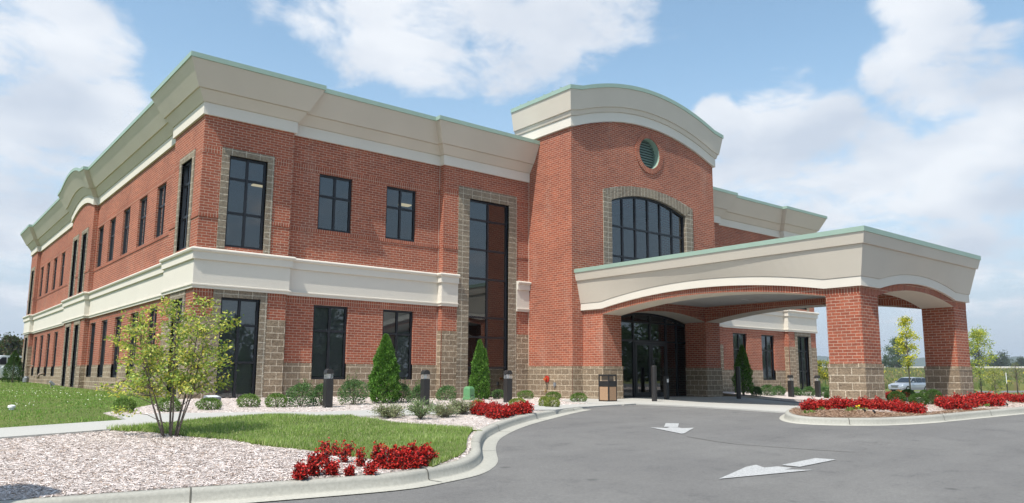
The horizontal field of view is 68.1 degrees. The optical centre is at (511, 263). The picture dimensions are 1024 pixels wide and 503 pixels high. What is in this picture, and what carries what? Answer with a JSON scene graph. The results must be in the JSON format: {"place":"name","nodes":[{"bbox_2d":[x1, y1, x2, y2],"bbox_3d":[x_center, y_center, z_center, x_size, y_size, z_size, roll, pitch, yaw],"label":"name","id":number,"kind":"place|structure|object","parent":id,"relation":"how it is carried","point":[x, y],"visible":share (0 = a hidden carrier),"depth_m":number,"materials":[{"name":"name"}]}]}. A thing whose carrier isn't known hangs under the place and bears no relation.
{"place":"outdoors","nodes":[
{"label":"outdoors","id":0,"kind":"place"},
{"bbox_2d":[0,380,179,427],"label":"lawn","id":1,"kind":"structure","parent":0,"point":[35,421],"depth_m":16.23,"materials":[{"name":"green plant"}]},
{"bbox_2d":[1,350,23,382],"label":"arborvitae","id":2,"kind":"object","parent":1,"relation":"on","point":[14,356],"visible":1,"depth_m":40.86,"materials":[{"name":"green plant"}]},
{"bbox_2d":[106,412,481,466],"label":"grass","id":3,"kind":"structure","parent":0,"point":[302,431],"depth_m":11.57,"materials":[{"name":"green plant"}]},
{"bbox_2d":[0,403,621,439],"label":"walkway","id":4,"kind":"structure","parent":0,"point":[41,430],"depth_m":13.29,"materials":[{"name":"concrete"}]},
{"bbox_2d":[0,0,1023,360],"label":"sky","id":5,"kind":"structure","parent":0,"point":[901,117],"materials":[{"name":"blue"}]},
{"bbox_2d":[253,399,1023,502],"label":"road","id":6,"kind":"structure","parent":0,"point":[618,454],"depth_m":9.92,"materials":[{"name":"grey asphalt"}]},
{"bbox_2d":[0,407,589,502],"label":"kerb","id":7,"kind":"structure","parent":6,"relation":"on","point":[480,457],"depth_m":7.85,"materials":[{"name":"grey concrete"}]},
{"bbox_2d":[651,423,692,433],"bbox_3d":[2.944,3.020,13.981,0.753,0.069,1.780,-3,-9,23],"label":"road arrow","id":8,"kind":"object","parent":6,"relation":"on","point":[673,427],"visible":1,"depth_m":13.84,"materials":[{"name":"paint"}]},
{"bbox_2d":[719,458,835,478],"bbox_3d":[3.340,2.542,9.453,2.474,0.073,0.656,7,-11,-39],"label":"road arrow","id":9,"kind":"object","parent":6,"relation":"on","point":[752,470],"visible":1,"depth_m":9.34,"materials":[{"name":"paint"}]},
{"bbox_2d":[789,407,995,417],"bbox_3d":[8.537,3.226,16.161,5.639,0.207,2.451,1,-8,-3],"label":"island bed","id":10,"kind":"object","parent":6,"relation":"on","point":[883,414],"visible":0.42,"depth_m":15.45,"materials":[{"name":"brown wood"}]},
{"bbox_2d":[779,407,1023,425],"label":"kerb","id":11,"kind":"structure","parent":6,"relation":"on","point":[788,416],"depth_m":15.14,"materials":[{"name":"grey concrete"}]},
{"bbox_2d":[798,400,1023,417],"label":"island bed","id":12,"kind":"object","parent":6,"relation":"on","point":[941,409],"visible":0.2,"depth_m":18.02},
{"bbox_2d":[886,390,905,403],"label":"round shrub","id":13,"kind":"object","parent":12,"relation":"on","point":[898,394],"visible":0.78,"depth_m":19.13,"materials":[{"name":"green plant"}]},
{"bbox_2d":[908,393,927,406],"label":"round shrub","id":14,"kind":"object","parent":12,"relation":"on","point":[923,399],"visible":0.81,"depth_m":18.19,"materials":[{"name":"green plant"}]},
{"bbox_2d":[924,389,941,403],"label":"round shrub","id":15,"kind":"object","parent":12,"relation":"on","point":[937,393],"visible":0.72,"depth_m":19.03,"materials":[{"name":"green plant"}]},
{"bbox_2d":[560,396,802,412],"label":"entrance slab","id":16,"kind":"structure","parent":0,"point":[742,403],"depth_m":22.79,"materials":[{"name":"concrete"}]},
{"bbox_2d":[598,374,616,401],"bbox_3d":[2.903,3.765,22.985,0.395,0.830,0.395,8,-12,-43],"label":"litter bin","id":17,"kind":"object","parent":16,"relation":"on","point":[607,384],"visible":0.98,"depth_m":22.87,"materials":[{"name":"beige metal"}]},
{"bbox_2d":[651,365,656,400],"bbox_3d":[4.463,3.784,23.808,0.166,1.192,0.166,7,-11,-39],"label":"guard bollard","id":18,"kind":"object","parent":16,"relation":"on","point":[654,380],"visible":0.9,"depth_m":23.75,"materials":[{"name":"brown metal"}]},
{"bbox_2d":[663,376,669,399],"bbox_3d":[5.205,4.213,25.552,0.160,0.850,0.132,7,-11,-39],"label":"door opener post","id":19,"kind":"object","parent":16,"relation":"on","point":[666,386],"depth_m":25.51,"materials":[{"name":"black metal"}]},
{"bbox_2d":[735,366,740,398],"bbox_3d":[8.334,4.405,27.926,0.166,1.254,0.166,7,-11,-39],"label":"guard bollard","id":20,"kind":"object","parent":16,"relation":"on","point":[738,385],"visible":0.88,"depth_m":27.87,"materials":[{"name":"brown metal"}]},
{"bbox_2d":[817,356,1021,366],"bbox_3d":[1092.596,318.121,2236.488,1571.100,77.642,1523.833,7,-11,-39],"label":"hills","id":21,"kind":"structure","parent":0,"point":[920,362],"depth_m":1793.65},
{"bbox_2d":[826,389,1023,394],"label":"short turf","id":22,"kind":"structure","parent":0,"point":[887,390],"depth_m":81.73,"materials":[{"name":"green plant"}]},
{"bbox_2d":[968,325,997,392],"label":"young tree","id":23,"kind":"object","parent":22,"relation":"on","point":[978,339],"visible":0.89,"depth_m":66.25,"materials":[{"name":"green plant"}]},
{"bbox_2d":[885,391,1023,392],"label":"drive","id":24,"kind":"structure","parent":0,"point":[990,391],"depth_m":83.12,"materials":[{"name":"asphalt"}]},
{"bbox_2d":[888,377,925,390],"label":"silver car","id":25,"kind":"object","parent":24,"relation":"on","point":[917,383],"visible":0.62,"depth_m":75.47,"materials":[{"name":"grey metal"}]},
{"bbox_3d":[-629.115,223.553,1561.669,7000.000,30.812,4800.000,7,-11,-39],"label":"ground","id":26,"kind":"structure","parent":0,"visible":0},
{"bbox_2d":[0,355,21,380],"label":"white van","id":27,"kind":"object","parent":26,"relation":"on","point":[3,360],"visible":0.09,"depth_m":58.38,"materials":[{"name":"white metal"}]},
{"bbox_2d":[0,332,22,379],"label":"leafy tree","id":28,"kind":"object","parent":26,"relation":"on","point":[11,342],"visible":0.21,"depth_m":99.39,"materials":[{"name":"green plant"}]},
{"bbox_2d":[0,396,588,499],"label":"mulch bed","id":29,"kind":"object","parent":26,"relation":"on","point":[455,422],"visible":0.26,"depth_m":13.05,"materials":[{"name":"beige gravel"}]},
{"bbox_2d":[113,397,137,411],"bbox_3d":[-7.913,2.889,15.500,0.480,0.352,0.501,7,-11,-39],"label":"round shrub","id":30,"kind":"object","parent":29,"relation":"on","point":[130,404],"visible":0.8,"depth_m":15.43,"materials":[{"name":"green plant"}]},
{"bbox_2d":[93,292,243,436],"bbox_3d":[-5.166,1.530,11.438,1.861,2.206,1.771,7,-11,-39],"label":"multi stem tree","id":31,"kind":"object","parent":29,"relation":"on","point":[178,380],"visible":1,"depth_m":11.32,"materials":[{"name":"green plant"}]},
{"bbox_2d":[156,396,181,411],"bbox_3d":[-7.022,2.888,15.555,0.499,0.374,0.497,7,-11,-39],"label":"round shrub","id":32,"kind":"object","parent":29,"relation":"on","point":[161,404],"visible":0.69,"depth_m":15.46,"materials":[{"name":"green plant"}]},
{"bbox_2d":[195,397,222,409],"bbox_3d":[-6.408,2.972,16.037,0.546,0.323,0.547,7,-11,-39],"label":"round shrub","id":33,"kind":"object","parent":29,"relation":"on","point":[213,401],"visible":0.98,"depth_m":15.98,"materials":[{"name":"green plant"}]},
{"bbox_2d":[0,430,470,499],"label":"mulch chips","id":34,"kind":"object","parent":29,"relation":"on","point":[220,470],"visible":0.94,"depth_m":8.69,"materials":[{"name":"beige gravel"}]},
{"bbox_2d":[236,393,260,406],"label":"round shrub","id":35,"kind":"object","parent":29,"relation":"on","point":[249,396],"visible":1,"depth_m":16.79,"materials":[{"name":"green plant"}]},
{"bbox_2d":[264,392,287,407],"bbox_3d":[-5.243,3.041,16.851,0.529,0.385,0.572,7,-11,-39],"label":"round shrub","id":36,"kind":"object","parent":29,"relation":"on","point":[279,396],"visible":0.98,"depth_m":16.76,"materials":[{"name":"green plant"}]},
{"bbox_2d":[284,378,315,406],"bbox_3d":[-4.750,2.917,17.122,0.688,0.697,0.768,7,-11,-39],"label":"round shrub","id":37,"kind":"object","parent":29,"relation":"on","point":[303,388],"visible":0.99,"depth_m":17.04,"materials":[{"name":"green plant"}]},
{"bbox_2d":[291,459,309,479],"bbox_3d":[-2.188,2.136,7.834,0.188,0.243,0.231,2,-9,-9],"label":"red begonia","id":38,"kind":"object","parent":29,"relation":"on","point":[300,471],"visible":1,"depth_m":7.80,"materials":[{"name":"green plant"}]},
{"bbox_2d":[312,383,322,405],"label":"round shrub","id":39,"kind":"object","parent":29,"relation":"on","point":[318,388],"visible":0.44,"depth_m":17.43,"materials":[{"name":"green plant"}]},
{"bbox_2d":[306,449,329,476],"bbox_3d":[-2.103,2.115,8.035,0.274,0.306,0.254,-5,-10,33],"label":"red begonia","id":40,"kind":"object","parent":29,"relation":"on","point":[315,464],"visible":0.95,"depth_m":8.01,"materials":[{"name":"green plant"}]},
{"bbox_2d":[315,437,331,464],"bbox_3d":[-2.181,2.183,8.803,0.199,0.331,0.225,5,-9,-26],"label":"red begonia","id":41,"kind":"object","parent":29,"relation":"on","point":[326,446],"visible":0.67,"depth_m":8.80,"materials":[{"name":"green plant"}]},
{"bbox_2d":[322,369,333,407],"bbox_3d":[-4.094,2.784,16.887,0.193,0.895,0.193,7,-10,-36],"label":"bollard light","id":42,"kind":"object","parent":29,"relation":"on","point":[328,392],"visible":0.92,"depth_m":16.82,"materials":[{"name":"brown metal"}]},
{"bbox_2d":[322,458,340,475],"bbox_3d":[-1.925,2.174,8.086,0.206,0.217,0.168,0,-8,5],"label":"red begonia","id":43,"kind":"object","parent":29,"relation":"on","point":[332,469],"visible":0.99,"depth_m":8.05,"materials":[{"name":"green plant"}]},
{"bbox_2d":[337,440,351,462],"bbox_3d":[-1.973,2.207,8.928,0.182,0.288,0.164,-3,-9,22],"label":"red begonia","id":44,"kind":"object","parent":29,"relation":"on","point":[344,457],"visible":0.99,"depth_m":8.90,"materials":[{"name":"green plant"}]},
{"bbox_2d":[342,462,356,475],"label":"red begonia","id":45,"kind":"object","parent":29,"relation":"on","point":[349,470],"visible":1,"depth_m":8.06,"materials":[{"name":"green plant"}]},
{"bbox_2d":[337,370,370,404],"bbox_3d":[-3.737,2.933,17.876,0.747,0.857,0.784,7,-11,-39],"label":"round shrub","id":46,"kind":"object","parent":29,"relation":"on","point":[350,384],"visible":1,"depth_m":17.75,"materials":[{"name":"green plant"}]},
{"bbox_2d":[354,445,368,466],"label":"red begonia","id":47,"kind":"object","parent":29,"relation":"on","point":[360,461],"visible":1,"depth_m":8.63,"materials":[{"name":"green plant"}]},
{"bbox_2d":[363,460,377,474],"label":"red begonia","id":48,"kind":"object","parent":29,"relation":"on","point":[371,469],"visible":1,"depth_m":8.12,"materials":[{"name":"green plant"}]},
{"bbox_2d":[370,440,384,465],"bbox_3d":[-1.530,2.177,8.682,0.196,0.326,0.222,5,-10,-28],"label":"red begonia","id":49,"kind":"object","parent":29,"relation":"on","point":[375,451],"visible":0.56,"depth_m":8.65,"materials":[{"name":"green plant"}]},
{"bbox_2d":[366,333,401,402],"bbox_3d":[-3.121,2.573,18.554,0.912,1.772,0.891,7,-11,-39],"label":"arborvitae","id":50,"kind":"object","parent":29,"relation":"on","point":[383,357],"visible":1,"depth_m":18.38,"materials":[{"name":"green plant"}]},
{"bbox_2d":[374,444,394,468],"bbox_3d":[-1.396,2.176,8.535,0.243,0.294,0.263,-3,-9,21],"label":"red begonia","id":51,"kind":"object","parent":29,"relation":"on","point":[383,457],"visible":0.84,"depth_m":8.49,"materials":[{"name":"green plant"}]},
{"bbox_2d":[367,401,407,418],"bbox_3d":[-2.324,2.767,14.337,0.777,0.458,0.795,7,-11,-39],"label":"juniper","id":52,"kind":"object","parent":29,"relation":"on","point":[391,413],"visible":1,"depth_m":14.27,"materials":[{"name":"green plant"}]},
{"bbox_2d":[389,445,406,468],"bbox_3d":[-1.290,2.179,8.527,0.237,0.286,0.256,-1,-9,9],"label":"red begonia","id":53,"kind":"object","parent":29,"relation":"on","point":[397,455],"visible":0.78,"depth_m":8.48,"materials":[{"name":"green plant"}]},
{"bbox_2d":[395,378,413,402],"bbox_3d":[-2.703,3.154,18.822,0.518,0.655,0.601,7,-11,-39],"label":"round shrub","id":54,"kind":"object","parent":29,"relation":"on","point":[405,387],"visible":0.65,"depth_m":18.81,"materials":[{"name":"green plant"}]},
{"bbox_2d":[396,452,413,469],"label":"red begonia","id":55,"kind":"object","parent":29,"relation":"on","point":[406,464],"visible":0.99,"depth_m":8.46,"materials":[{"name":"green plant"}]},
{"bbox_2d":[409,450,422,468],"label":"red begonia","id":56,"kind":"object","parent":29,"relation":"on","point":[416,459],"visible":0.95,"depth_m":8.52,"materials":[{"name":"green plant"}]},
{"bbox_2d":[404,396,437,418],"bbox_3d":[-1.693,2.703,14.144,0.635,0.483,0.564,-5,-10,32],"label":"juniper","id":57,"kind":"object","parent":29,"relation":"on","point":[418,410],"visible":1,"depth_m":14.08,"materials":[{"name":"green plant"}]},
{"bbox_2d":[420,370,429,404],"bbox_3d":[-2.042,2.920,17.817,0.185,0.860,0.185,7,-11,-37],"label":"bollard light","id":58,"kind":"object","parent":29,"relation":"on","point":[425,388],"visible":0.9,"depth_m":17.77,"materials":[{"name":"brown metal"}]},
{"bbox_2d":[417,446,432,466],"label":"red begonia","id":59,"kind":"object","parent":29,"relation":"on","point":[426,457],"visible":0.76,"depth_m":8.68,"materials":[{"name":"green plant"}]},
{"bbox_2d":[435,385,456,400],"bbox_3d":[-1.843,3.602,21.102,0.609,0.519,0.655,7,-11,-39],"label":"round shrub","id":60,"kind":"object","parent":29,"relation":"on","point":[440,391],"visible":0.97,"depth_m":21.05,"materials":[{"name":"green plant"}]},
{"bbox_2d":[432,400,462,417],"bbox_3d":[-1.267,2.784,14.579,0.691,0.401,0.736,7,-11,-39],"label":"juniper","id":61,"kind":"object","parent":29,"relation":"on","point":[444,410],"visible":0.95,"depth_m":14.50,"materials":[{"name":"green plant"}]},
{"bbox_2d":[447,395,475,414],"bbox_3d":[-0.983,2.824,15.195,0.671,0.440,0.584,7,-11,-39],"label":"juniper","id":62,"kind":"object","parent":29,"relation":"on","point":[466,406],"visible":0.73,"depth_m":15.11,"materials":[{"name":"green plant"}]},
{"bbox_2d":[462,386,474,399],"bbox_3d":[-1.332,4.029,23.473,0.284,0.475,0.284,-5,-10,33],"label":"utility pedestal","id":63,"kind":"object","parent":29,"relation":"on","point":[469,391],"visible":0.88,"depth_m":23.39,"materials":[{"name":"green metal"}]},
{"bbox_2d":[468,339,490,398],"bbox_3d":[-1.045,3.411,24.387,0.759,2.009,0.756,7,-11,-39],"label":"arborvitae","id":64,"kind":"object","parent":29,"relation":"on","point":[480,372],"visible":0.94,"depth_m":24.25,"materials":[{"name":"green plant"}]},
{"bbox_2d":[489,405,503,419],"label":"red begonia","id":65,"kind":"object","parent":29,"relation":"on","point":[495,413],"visible":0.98,"depth_m":14.17,"materials":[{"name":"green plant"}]},
{"bbox_2d":[503,370,511,402],"bbox_3d":[-0.115,3.424,21.068,0.202,0.940,0.202,7,-10,-36],"label":"bollard light","id":66,"kind":"object","parent":29,"relation":"on","point":[507,389],"visible":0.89,"depth_m":21.01,"materials":[{"name":"brown metal"}]},
{"bbox_2d":[543,397,560,406],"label":"round shrub","id":67,"kind":"object","parent":29,"relation":"on","point":[556,403],"visible":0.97,"depth_m":17.98,"materials":[{"name":"green plant"}]},
{"bbox_2d":[20,50,980,400],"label":"office building","id":68,"kind":"structure","parent":26,"relation":"on","point":[308,232],"depth_m":25.50,"materials":[{"name":"red brick"}]},
{"bbox_2d":[27,266,34,314],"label":"window","id":69,"kind":"structure","parent":68,"relation":"in","point":[33,269],"depth_m":46.06,"materials":[{"name":"black glass"}]},
{"bbox_2d":[60,322,71,385],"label":"window","id":70,"kind":"structure","parent":68,"relation":"in","point":[67,325],"depth_m":34.86,"materials":[{"name":"black glass"}]},
{"bbox_2d":[68,234,79,297],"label":"window","id":71,"kind":"structure","parent":68,"relation":"in","point":[75,238],"depth_m":35.45,"materials":[{"name":"black glass"}]},
{"bbox_2d":[68,319,80,386],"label":"window","id":72,"kind":"structure","parent":68,"relation":"in","point":[76,322],"depth_m":33.20,"materials":[{"name":"black glass"}]},
{"bbox_2d":[76,227,88,294],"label":"window","id":73,"kind":"structure","parent":68,"relation":"in","point":[86,230],"depth_m":33.79,"materials":[{"name":"black"}]},
{"bbox_2d":[87,323,95,376],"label":"window","id":74,"kind":"structure","parent":68,"relation":"in","point":[93,324],"depth_m":31.62,"materials":[{"name":"black glass"}]},
{"bbox_2d":[97,226,103,266],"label":"window","id":75,"kind":"structure","parent":68,"relation":"in","point":[101,229],"depth_m":32.26,"materials":[{"name":"black glass"}]},
{"bbox_2d":[99,320,107,376],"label":"window","id":76,"kind":"structure","parent":68,"relation":"in","point":[105,322],"depth_m":29.92,"materials":[{"name":"black glass"}]},
{"bbox_2d":[109,218,115,260],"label":"window","id":77,"kind":"structure","parent":68,"relation":"in","point":[113,221],"depth_m":30.56,"materials":[{"name":"black glass"}]},
{"bbox_2d":[112,316,121,376],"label":"window","id":78,"kind":"structure","parent":68,"relation":"in","point":[116,352],"depth_m":28.10,"materials":[{"name":"black glass"}]},
{"bbox_2d":[122,208,130,254],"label":"window","id":79,"kind":"structure","parent":68,"relation":"in","point":[127,218],"depth_m":28.74,"materials":[{"name":"black glass"}]},
{"bbox_2d":[128,313,137,377],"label":"window","id":80,"kind":"structure","parent":68,"relation":"in","point":[132,341],"depth_m":26.27,"materials":[{"name":"black glass"}]},
{"bbox_2d":[138,196,147,246],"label":"window","id":81,"kind":"structure","parent":68,"relation":"in","point":[144,202],"depth_m":26.88,"materials":[{"name":"black glass"}]},
{"bbox_2d":[148,308,156,377],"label":"window","id":82,"kind":"structure","parent":68,"relation":"in","point":[153,314],"depth_m":24.48,"materials":[{"name":"black glass"}]},
{"bbox_2d":[156,183,166,237],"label":"window","id":83,"kind":"structure","parent":68,"relation":"in","point":[161,208],"depth_m":25.07,"materials":[{"name":"black glass"}]},
{"bbox_2d":[163,290,185,398],"bbox_3d":[-9.440,2.616,21.318,0.168,3.690,1.470,7,-11,-39],"label":"window","id":84,"kind":"structure","parent":68,"relation":"in","point":[181,294],"depth_m":21.58,"materials":[{"name":"black glass"}]},
{"bbox_2d":[173,149,195,253],"bbox_3d":[-9.417,-1.761,21.964,0.168,2.900,1.470,7,-11,-39],"label":"window","id":85,"kind":"structure","parent":68,"relation":"in","point":[189,169],"depth_m":22.21,"materials":[{"name":"black"}]},
{"bbox_2d":[207,289,267,397],"bbox_3d":[-7.646,2.586,21.051,1.520,3.690,0.168,7,-11,-39],"label":"window","id":86,"kind":"structure","parent":68,"relation":"in","point":[245,336],"depth_m":21.22,"materials":[{"name":"black glass"}]},
{"bbox_2d":[216,147,274,253],"bbox_3d":[-7.622,-1.791,21.698,1.520,2.900,0.168,7,-11,-39],"label":"window","id":87,"kind":"structure","parent":68,"relation":"in","point":[243,181],"depth_m":21.74,"materials":[{"name":"black"}]},
{"bbox_2d":[311,305,346,378],"bbox_3d":[-5.588,2.387,23.084,1.130,2.220,0.082,7,-11,-39],"label":"window","id":88,"kind":"structure","parent":68,"relation":"in","point":[329,322],"depth_m":23.11,"materials":[{"name":"black glass"}]},
{"bbox_2d":[317,174,351,232],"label":"window","id":89,"kind":"structure","parent":68,"relation":"in","point":[334,203],"depth_m":23.74,"materials":[{"name":"black"}]},
{"bbox_2d":[382,310,412,378],"bbox_3d":[-3.752,2.615,24.558,1.140,2.220,0.082,7,-11,-39],"label":"window","id":90,"kind":"structure","parent":68,"relation":"in","point":[398,324],"depth_m":24.69,"materials":[{"name":"black glass"}]},
{"bbox_2d":[385,186,414,241],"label":"window","id":91,"kind":"structure","parent":68,"relation":"in","point":[400,203],"depth_m":25.21,"materials":[{"name":"black"}]},
{"bbox_2d":[456,186,516,397],"bbox_3d":[-0.903,1.321,26.713,2.600,7.920,0.168,7,-11,-39],"label":"window","id":92,"kind":"structure","parent":68,"relation":"in","point":[482,267],"depth_m":26.87,"materials":[{"name":"black glass"}]},
{"bbox_2d":[634,342,651,396],"bbox_3d":[4.885,3.922,28.124,0.885,2.050,0.123,7,-11,-39],"label":"door","id":93,"kind":"structure","parent":68,"relation":"in","point":[643,387],"depth_m":28.14,"materials":[{"name":"black glass"}]},
{"bbox_2d":[603,186,693,264],"bbox_3d":[5.256,-1.180,29.104,5.180,3.433,0.210,7,-11,-39],"label":"arched window","id":94,"kind":"structure","parent":68,"relation":"in","point":[639,222],"depth_m":29.00,"materials":[{"name":"black"}]},
{"bbox_2d":[651,342,666,396],"bbox_3d":[5.580,4.008,28.682,0.885,2.050,0.123,7,-11,-39],"label":"door","id":95,"kind":"structure","parent":68,"relation":"in","point":[658,350],"depth_m":28.74,"materials":[{"name":"black glass"}]},
{"bbox_2d":[733,333,746,379],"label":"window","id":96,"kind":"structure","parent":68,"relation":"in","point":[738,338],"depth_m":36.36,"materials":[{"name":"black glass"}]},
{"bbox_2d":[761,335,774,379],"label":"window","id":97,"kind":"structure","parent":68,"relation":"in","point":[767,340],"depth_m":37.84,"materials":[{"name":"black glass"}]},
{"bbox_2d":[794,332,812,391],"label":"window","id":98,"kind":"structure","parent":68,"relation":"in","point":[802,358],"depth_m":39.41,"materials":[{"name":"black glass"}]},
{"bbox_2d":[731,344,754,395],"bbox_3d":[9.021,4.137,29.644,0.896,2.002,0.883,7,-11,-39],"label":"arborvitae","id":99,"kind":"object","parent":26,"relation":"on","point":[742,353],"visible":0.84,"depth_m":29.53,"materials":[{"name":"green plant"}]},
{"bbox_2d":[723,392,920,401],"bbox_3d":[14.912,6.203,35.352,15.903,0.493,5.354,7,-11,-39],"label":"mulch bed","id":100,"kind":"object","parent":26,"relation":"on","point":[780,397],"visible":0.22,"depth_m":31.50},
{"bbox_2d":[761,383,777,395],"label":"round shrub","id":101,"kind":"object","parent":100,"relation":"on","point":[765,390],"visible":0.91,"depth_m":31.96,"materials":[{"name":"green plant"}]},
{"bbox_2d":[787,375,793,396],"bbox_3d":[11.828,5.194,32.173,0.208,0.966,0.208,6,-10,-36],"label":"bollard light","id":102,"kind":"object","parent":100,"relation":"on","point":[790,388],"visible":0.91,"depth_m":32.11,"materials":[{"name":"brown metal"}]},
{"bbox_2d":[881,335,913,367],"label":"tree","id":103,"kind":"object","parent":26,"relation":"on","point":[891,351],"visible":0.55,"depth_m":330.27,"materials":[{"name":"green plant"}]},
{"bbox_2d":[818,367,1023,390],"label":"field weeds","id":104,"kind":"object","parent":26,"relation":"on","point":[892,375],"visible":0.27,"depth_m":170.63,"materials":[{"name":"green plant"}]},
{"bbox_2d":[995,350,1013,368],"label":"tree","id":105,"kind":"object","parent":26,"relation":"on","point":[1005,360],"visible":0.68,"depth_m":378.05,"materials":[{"name":"green plant"}]},
{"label":"short turf","id":106,"kind":"structure","parent":0,"visible":0},
{"bbox_2d":[888,315,921,388],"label":"young tree","id":107,"kind":"object","parent":106,"relation":"on","point":[909,335],"visible":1,"depth_m":62.46,"materials":[{"name":"green plant"}]},
{"bbox_2d":[982,366,1005,393],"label":"shrub","id":108,"kind":"object","parent":106,"relation":"on","point":[998,377],"visible":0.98,"depth_m":56.13,"materials":[{"name":"green plant"}]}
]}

